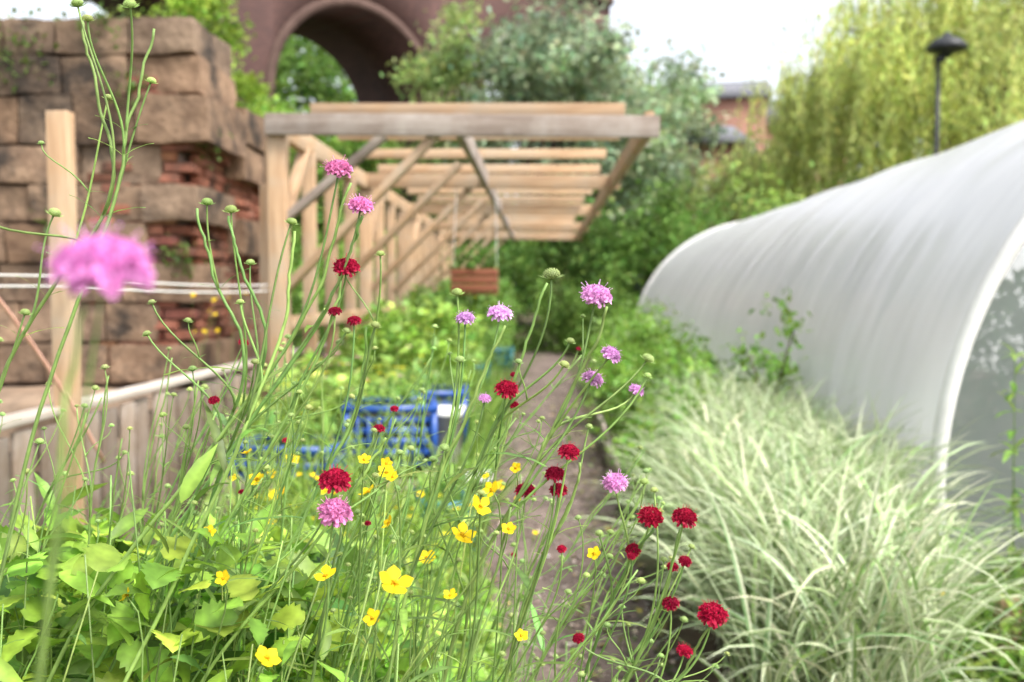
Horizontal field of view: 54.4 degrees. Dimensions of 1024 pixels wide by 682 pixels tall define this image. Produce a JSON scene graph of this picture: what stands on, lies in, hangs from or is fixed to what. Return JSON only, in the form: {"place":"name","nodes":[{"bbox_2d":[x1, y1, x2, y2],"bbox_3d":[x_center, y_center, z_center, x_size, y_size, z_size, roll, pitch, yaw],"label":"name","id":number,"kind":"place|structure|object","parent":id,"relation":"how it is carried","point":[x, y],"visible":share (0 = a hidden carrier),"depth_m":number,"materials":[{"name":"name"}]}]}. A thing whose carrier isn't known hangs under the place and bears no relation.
{"place":"outdoors","nodes":[
{"label":"outdoors","id":0,"kind":"place"},
{"bbox_2d":[0,0,1021,284],"label":"sky","id":1,"kind":"structure","parent":0,"point":[738,34],"materials":[{"name":"white"}]},
{"bbox_2d":[9,312,1023,681],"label":"ground","id":2,"kind":"structure","parent":0,"point":[691,636],"depth_m":4.14,"materials":[{"name":"soil"}]},
{"bbox_2d":[0,0,156,645],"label":"scabious plant","id":3,"kind":"object","parent":2,"relation":"on","point":[55,212],"visible":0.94,"depth_m":1.00,"materials":[{"name":"green plant"}]},
{"bbox_2d":[33,220,155,681],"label":"lilac scabious plant","id":4,"kind":"object","parent":2,"relation":"on","point":[110,266],"visible":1,"depth_m":0.38,"materials":[{"name":"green plant"}]},
{"bbox_2d":[10,468,180,642],"bbox_3d":[-1.052,0.625,2.005,0.883,0.756,1.122,-1,3,-18],"label":"iris plant","id":5,"kind":"object","parent":2,"relation":"on","point":[104,519],"visible":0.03,"depth_m":2.45,"materials":[{"name":"green plant"}]},
{"bbox_2d":[0,370,249,476],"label":"plinth","id":6,"kind":"structure","parent":2,"relation":"on","point":[15,398],"depth_m":6.46,"materials":[{"name":"wood"}]},
{"bbox_2d":[0,17,266,387],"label":"stone blocks","id":7,"kind":"structure","parent":6,"relation":"on","point":[188,61],"depth_m":7.09,"materials":[{"name":"stone"}]},
{"bbox_2d":[0,0,232,288],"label":"wall weeds","id":8,"kind":"object","parent":7,"relation":"on","point":[98,16],"depth_m":6.99,"materials":[{"name":"green plant"}]},
{"bbox_2d":[85,77,259,364],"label":"brick wall","id":9,"kind":"structure","parent":7,"relation":"on","point":[206,176],"depth_m":7.17,"materials":[{"name":"brown brick"}]},
{"bbox_2d":[0,110,268,524],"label":"wire support","id":10,"kind":"object","parent":2,"relation":"on","point":[60,149],"visible":0.62,"depth_m":3.87,"materials":[{"name":"brown wood"}]},
{"bbox_2d":[0,342,339,551],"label":"picket fence","id":11,"kind":"object","parent":2,"relation":"on","point":[137,415],"visible":0.21,"depth_m":4.55,"materials":[{"name":"wood"}]},
{"bbox_2d":[105,0,293,157],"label":"leafy tree","id":12,"kind":"object","parent":2,"relation":"on","point":[196,10],"visible":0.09,"depth_m":19.00,"materials":[{"name":"green plant"}]},
{"bbox_2d":[46,156,374,681],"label":"pink scabious plant","id":13,"kind":"object","parent":2,"relation":"on","point":[341,168],"visible":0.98,"depth_m":1.02,"materials":[{"name":"green plant"}]},
{"bbox_2d":[174,293,247,385],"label":"yellow shrub flower","id":14,"kind":"object","parent":2,"relation":"on","point":[215,314],"visible":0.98,"depth_m":6.18,"materials":[{"name":"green plant"}]},
{"bbox_2d":[136,198,300,681],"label":"scabious plant","id":15,"kind":"object","parent":2,"relation":"on","point":[230,209],"visible":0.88,"depth_m":1.05,"materials":[{"name":"green plant"}]},
{"bbox_2d":[0,444,566,681],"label":"herbaceous border","id":16,"kind":"object","parent":2,"relation":"on","point":[84,568],"visible":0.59,"depth_m":1.11,"materials":[{"name":"green plant"}]},
{"bbox_2d":[0,427,645,681],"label":"fine grass","id":17,"kind":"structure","parent":16,"relation":"on","point":[67,591],"depth_m":1.26,"materials":[{"name":"green plant"}]},
{"bbox_2d":[119,448,600,681],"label":"yellow geum plant","id":18,"kind":"object","parent":16,"relation":"on","point":[390,585],"visible":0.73,"depth_m":1.02,"materials":[{"name":"green plant"}]},
{"bbox_2d":[153,250,454,681],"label":"crimson knautia plant","id":19,"kind":"object","parent":2,"relation":"on","point":[337,480],"visible":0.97,"depth_m":1.04,"materials":[{"name":"green plant"}]},
{"bbox_2d":[274,34,357,168],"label":"leafy tree","id":20,"kind":"object","parent":2,"relation":"on","point":[311,66],"visible":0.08,"depth_m":70.36,"materials":[{"name":"green plant"}]},
{"bbox_2d":[266,495,374,681],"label":"pink scabious plant","id":21,"kind":"object","parent":2,"relation":"on","point":[334,512],"visible":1,"depth_m":0.97,"materials":[{"name":"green plant"}]},
{"bbox_2d":[209,463,439,517],"bbox_3d":[-0.830,0.753,5.270,0.965,0.374,1.835,0,3,2],"label":"raised bed","id":22,"kind":"object","parent":2,"relation":"on","point":[243,486],"visible":0.02,"depth_m":4.36,"materials":[{"name":"brown wood"}]},
{"bbox_2d":[226,404,350,491],"bbox_3d":[-0.975,0.466,4.534,0.500,0.366,0.442,0,3,8],"label":"plastic crate","id":23,"kind":"object","parent":22,"relation":"on","point":[303,450],"visible":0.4,"depth_m":4.39,"materials":[{"name":"plastic"}]},
{"bbox_2d":[191,346,500,466],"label":"bed plants","id":24,"kind":"object","parent":22,"relation":"on","point":[338,378],"visible":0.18,"depth_m":5.29,"materials":[{"name":"green plant"}]},
{"bbox_2d":[342,365,441,466],"bbox_3d":[-0.569,0.346,4.748,0.532,0.445,0.445,0,3,-6],"label":"plastic crate","id":25,"kind":"object","parent":22,"relation":"on","point":[373,412],"visible":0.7,"depth_m":4.59,"materials":[{"name":"plastic"}]},
{"bbox_2d":[386,358,468,443],"bbox_3d":[-0.468,0.314,5.459,0.483,0.440,0.438,0,3,-1],"label":"plastic crate","id":26,"kind":"object","parent":22,"relation":"on","point":[445,393],"visible":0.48,"depth_m":5.37,"materials":[{"name":"plastic"}]},
{"bbox_2d":[424,405,465,462],"bbox_3d":[-0.319,0.447,4.789,0.173,0.240,0.324,0,3,2],"label":"white planter","id":27,"kind":"object","parent":22,"relation":"on","point":[443,419],"visible":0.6,"depth_m":4.66,"materials":[{"name":"paint"}]},
{"bbox_2d":[253,85,415,309],"bbox_3d":[-7.718,-4.932,36.523,8.363,8.738,8.712,2,3,32],"label":"leafy tree","id":28,"kind":"object","parent":2,"relation":"on","point":[335,144],"visible":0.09,"depth_m":35.33,"materials":[{"name":"green plant"}]},
{"bbox_2d":[87,0,613,304],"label":"railway viaduct","id":29,"kind":"object","parent":2,"relation":"on","point":[362,43],"visible":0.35,"depth_m":54.75,"materials":[{"name":"brick"}]},
{"bbox_2d":[134,361,578,610],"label":"bed plants","id":30,"kind":"object","parent":2,"relation":"on","point":[304,487],"visible":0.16,"depth_m":3.68,"materials":[{"name":"green plant"}]},
{"bbox_2d":[0,324,729,681],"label":"knautia stems","id":31,"kind":"object","parent":2,"relation":"on","point":[284,480],"visible":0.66,"depth_m":1.21,"materials":[{"name":"green plant"}]},
{"bbox_2d":[290,182,461,361],"bbox_3d":[-2.530,-0.877,15.833,3.506,2.824,9.660,0,3,2],"label":"shrub","id":32,"kind":"object","parent":2,"relation":"on","point":[297,294],"visible":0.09,"depth_m":13.18,"materials":[{"name":"green plant"}]},
{"bbox_2d":[293,245,579,313],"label":"distant trees","id":33,"kind":"object","parent":2,"relation":"on","point":[529,311],"depth_m":56.79,"materials":[{"name":"green plant"}]},
{"bbox_2d":[412,457,477,550],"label":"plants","id":34,"kind":"object","parent":2,"relation":"on","point":[462,492],"visible":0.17,"depth_m":4.02,"materials":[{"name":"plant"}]},
{"bbox_2d":[381,0,538,256],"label":"leafy tree","id":35,"kind":"object","parent":2,"relation":"on","point":[437,73],"visible":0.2,"depth_m":32.38,"materials":[{"name":"green plant"}]},
{"bbox_2d":[264,103,659,423],"bbox_3d":[-0.155,-0.629,12.607,2.541,2.425,12.575,0,3,2],"label":"timber pergola","id":36,"kind":"object","parent":2,"relation":"on","point":[423,238],"visible":0.72,"depth_m":7.95,"materials":[{"name":"brown wood"}]},
{"bbox_2d":[446,189,500,293],"bbox_3d":[-0.354,-0.957,9.539,0.556,1.020,0.396,0,3,2],"label":"hanging planter box","id":37,"kind":"object","parent":36,"relation":"hanging from","point":[475,289],"visible":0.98,"depth_m":9.42,"materials":[{"name":"brown wood"}]},
{"bbox_2d":[370,332,556,497],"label":"bed plants","id":38,"kind":"object","parent":2,"relation":"on","point":[488,418],"visible":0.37,"depth_m":6.28,"materials":[{"name":"green plant"}]},
{"bbox_2d":[427,274,531,346],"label":"bed plants","id":39,"kind":"object","parent":2,"relation":"on","point":[506,292],"visible":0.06,"depth_m":15.23,"materials":[{"name":"green plant"}]},
{"bbox_2d":[408,378,593,681],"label":"crimson knautia plant","id":40,"kind":"object","parent":2,"relation":"on","point":[507,388],"visible":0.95,"depth_m":1.04,"materials":[{"name":"green plant"}]},
{"bbox_2d":[374,267,653,681],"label":"lilac scabious plant","id":41,"kind":"object","parent":2,"relation":"on","point":[598,294],"visible":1,"depth_m":1.03,"materials":[{"name":"green plant"}]},
{"bbox_2d":[408,159,657,351],"bbox_3d":[0.410,-1.804,21.007,5.970,4.251,4.114,-1,3,-14],"label":"shrub","id":42,"kind":"object","parent":2,"relation":"on","point":[520,264],"visible":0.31,"depth_m":20.49,"materials":[{"name":"green plant"}]},
{"bbox_2d":[515,252,641,354],"bbox_3d":[1.406,-0.707,19.378,2.354,2.101,3.522,-2,3,-36],"label":"shrub","id":43,"kind":"object","parent":2,"relation":"on","point":[575,307],"visible":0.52,"depth_m":19.26,"materials":[{"name":"green plant"}]},
{"bbox_2d":[440,0,727,323],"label":"white willow tree","id":44,"kind":"object","parent":2,"relation":"on","point":[579,66],"visible":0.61,"depth_m":29.70,"materials":[{"name":"green plant"}]},
{"bbox_2d":[595,410,622,493],"bbox_3d":[0.706,0.766,7.479,0.045,0.160,3.100,0,3,2],"label":"timber edging","id":45,"kind":"object","parent":2,"relation":"on","point":[612,468],"visible":0.52,"depth_m":7.03,"materials":[{"name":"brown wood"}]},
{"bbox_2d":[525,470,728,681],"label":"crimson knautia plant","id":46,"kind":"object","parent":2,"relation":"on","point":[713,615],"visible":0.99,"depth_m":1.05,"materials":[{"name":"green plant"}]},
{"bbox_2d":[542,58,735,270],"bbox_3d":[4.770,-5.274,35.772,7.625,9.518,7.938,3,4,45],"label":"white willow tree","id":47,"kind":"object","parent":2,"relation":"on","point":[696,131],"visible":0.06,"depth_m":33.62,"materials":[{"name":"green plant"}]},
{"bbox_2d":[554,170,747,324],"bbox_3d":[3.588,-1.561,20.142,5.520,3.844,4.387,0,3,2],"label":"shrub","id":48,"kind":"object","parent":2,"relation":"on","point":[669,244],"visible":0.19,"depth_m":19.98,"materials":[{"name":"green plant"}]},
{"bbox_2d":[565,296,756,520],"bbox_3d":[1.254,0.207,8.947,1.584,1.226,8.734,0,3,5],"label":"bramble bush","id":49,"kind":"object","parent":2,"relation":"on","point":[633,341],"visible":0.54,"depth_m":7.15,"materials":[{"name":"green plant"}]},
{"bbox_2d":[643,143,742,278],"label":"walls","id":50,"kind":"structure","parent":2,"relation":"on","point":[727,151],"depth_m":34.06,"materials":[{"name":"brick"}]},
{"bbox_2d":[669,126,751,146],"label":"roof","id":51,"kind":"structure","parent":50,"relation":"on","point":[730,136],"depth_m":34.41,"materials":[{"name":"stone"}]},
{"bbox_2d":[628,97,766,297],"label":"walls","id":52,"kind":"structure","parent":2,"relation":"on","point":[730,105],"depth_m":62.49,"materials":[{"name":"brick"}]},
{"bbox_2d":[655,132,839,240],"bbox_3d":[7.611,-3.286,30.266,6.815,6.122,6.736,0,3,2],"label":"shrub","id":53,"kind":"object","parent":2,"relation":"on","point":[724,180],"visible":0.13,"depth_m":29.75,"materials":[{"name":"green plant"}]},
{"bbox_2d":[708,288,813,415],"bbox_3d":[1.606,0.282,6.199,0.651,1.234,1.009,2,3,30],"label":"climbing plant","id":54,"kind":"object","parent":2,"relation":"on","point":[783,366],"visible":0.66,"depth_m":6.13,"materials":[{"name":"green plant"}]},
{"bbox_2d":[700,146,863,223],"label":"shrub","id":55,"kind":"object","parent":2,"relation":"on","point":[770,191],"visible":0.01,"depth_m":22.74,"materials":[{"name":"green plant"}]},
{"bbox_2d":[766,126,845,189],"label":"walls","id":56,"kind":"structure","parent":2,"relation":"on","point":[768,134],"depth_m":64.79,"materials":[{"name":"brick"}]},
{"bbox_2d":[767,101,838,125],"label":"roof","id":57,"kind":"structure","parent":56,"relation":"on","point":[768,113],"depth_m":66.23,"materials":[{"name":"stone"}]},
{"bbox_2d":[634,120,1023,575],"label":"polytunnel","id":58,"kind":"structure","parent":2,"relation":"on","point":[904,282],"depth_m":5.20,"materials":[{"name":"translucent white plastic sheeting"},{"name":"galvanised steel"}]},
{"bbox_2d":[733,0,1023,220],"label":"weeping willow tree","id":59,"kind":"object","parent":2,"relation":"on","point":[882,91],"visible":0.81,"depth_m":23.88,"materials":[{"name":"green plant"}]},
{"bbox_2d":[925,31,968,154],"bbox_3d":[9.455,-3.299,21.794,0.882,6.860,0.840,0,3,2],"label":"street lamp","id":60,"kind":"object","parent":2,"relation":"on","point":[944,46],"visible":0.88,"depth_m":21.61,"materials":[{"name":"metal"}]},
{"bbox_2d":[897,525,1023,681],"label":"weeds","id":61,"kind":"object","parent":2,"relation":"on","point":[1015,656],"visible":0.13,"depth_m":2.97,"materials":[{"name":"green plant"}]},
{"bbox_2d":[988,342,1023,597],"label":"tall weed","id":62,"kind":"object","parent":2,"relation":"on","point":[1008,453],"visible":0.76,"depth_m":3.39,"materials":[{"name":"green plant"}]},
{"bbox_2d":[993,597,1021,663],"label":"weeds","id":63,"kind":"object","parent":2,"relation":"on","point":[1003,603],"visible":0.14,"depth_m":3.18,"materials":[{"name":"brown plant"}]},
{"bbox_3d":[-0.736,0.614,8.115,0.985,0.374,2.335,0,3,2],"label":"raised bed","id":64,"kind":"object","parent":2,"relation":"on","visible":0},
{"bbox_2d":[303,289,525,401],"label":"bed plants","id":65,"kind":"object","parent":64,"relation":"on","point":[395,331],"visible":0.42,"depth_m":6.92,"materials":[{"name":"green plant"}]},
{"bbox_2d":[469,345,490,386],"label":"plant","id":66,"kind":"object","parent":64,"relation":"on","point":[477,368],"visible":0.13,"depth_m":8.63,"materials":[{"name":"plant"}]},
{"bbox_3d":[-0.641,0.458,11.310,0.985,0.374,2.735,0,3,2],"label":"raised bed","id":67,"kind":"object","parent":2,"relation":"on","visible":0},
{"bbox_2d":[401,279,526,382],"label":"bed plants","id":68,"kind":"object","parent":67,"relation":"on","point":[477,301],"visible":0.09,"depth_m":9.90,"materials":[{"name":"green plant"}]},
{"bbox_2d":[488,335,513,369],"bbox_3d":[-0.265,0.105,10.424,0.567,0.372,0.465,0,3,2],"label":"plastic trough","id":69,"kind":"object","parent":67,"relation":"on","point":[509,355],"visible":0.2,"depth_m":10.23,"materials":[{"name":"plastic"}]},
{"bbox_2d":[481,342,686,681],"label":"garden path","id":70,"kind":"structure","parent":0,"point":[546,362],"depth_m":4.69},
{"bbox_2d":[465,470,492,556],"bbox_3d":[-0.156,0.789,4.551,0.130,0.360,0.216,0,3,2],"label":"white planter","id":71,"kind":"object","parent":70,"relation":"on","point":[487,535],"visible":0.06,"depth_m":4.47,"materials":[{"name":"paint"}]},
{"bbox_2d":[685,80,771,109],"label":"roof","id":72,"kind":"structure","parent":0,"point":[732,89],"depth_m":63.96,"materials":[{"name":"stone"}]},
{"bbox_2d":[569,352,1023,681],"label":"variegated grass","id":73,"kind":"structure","parent":0,"point":[812,557],"depth_m":2.73,"materials":[{"name":"plant"}]},
{"bbox_3d":[6.622,-3.463,34.159,1.100,4.220,0.057,0,3,-2],"label":"window trim","id":74,"kind":"object","parent":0,"visible":0},
{"bbox_2d":[692,181,717,211],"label":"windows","id":75,"kind":"structure","parent":74,"relation":"attached to","point":[701,193],"depth_m":34.08,"materials":[{"name":"glass"}]},
{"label":"window trim","id":76,"kind":"object","parent":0,"visible":0},
{"bbox_2d":[635,143,755,289],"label":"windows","id":77,"kind":"structure","parent":76,"relation":"attached to","point":[637,286],"depth_m":62.45,"materials":[{"name":"glass"}]}
]}

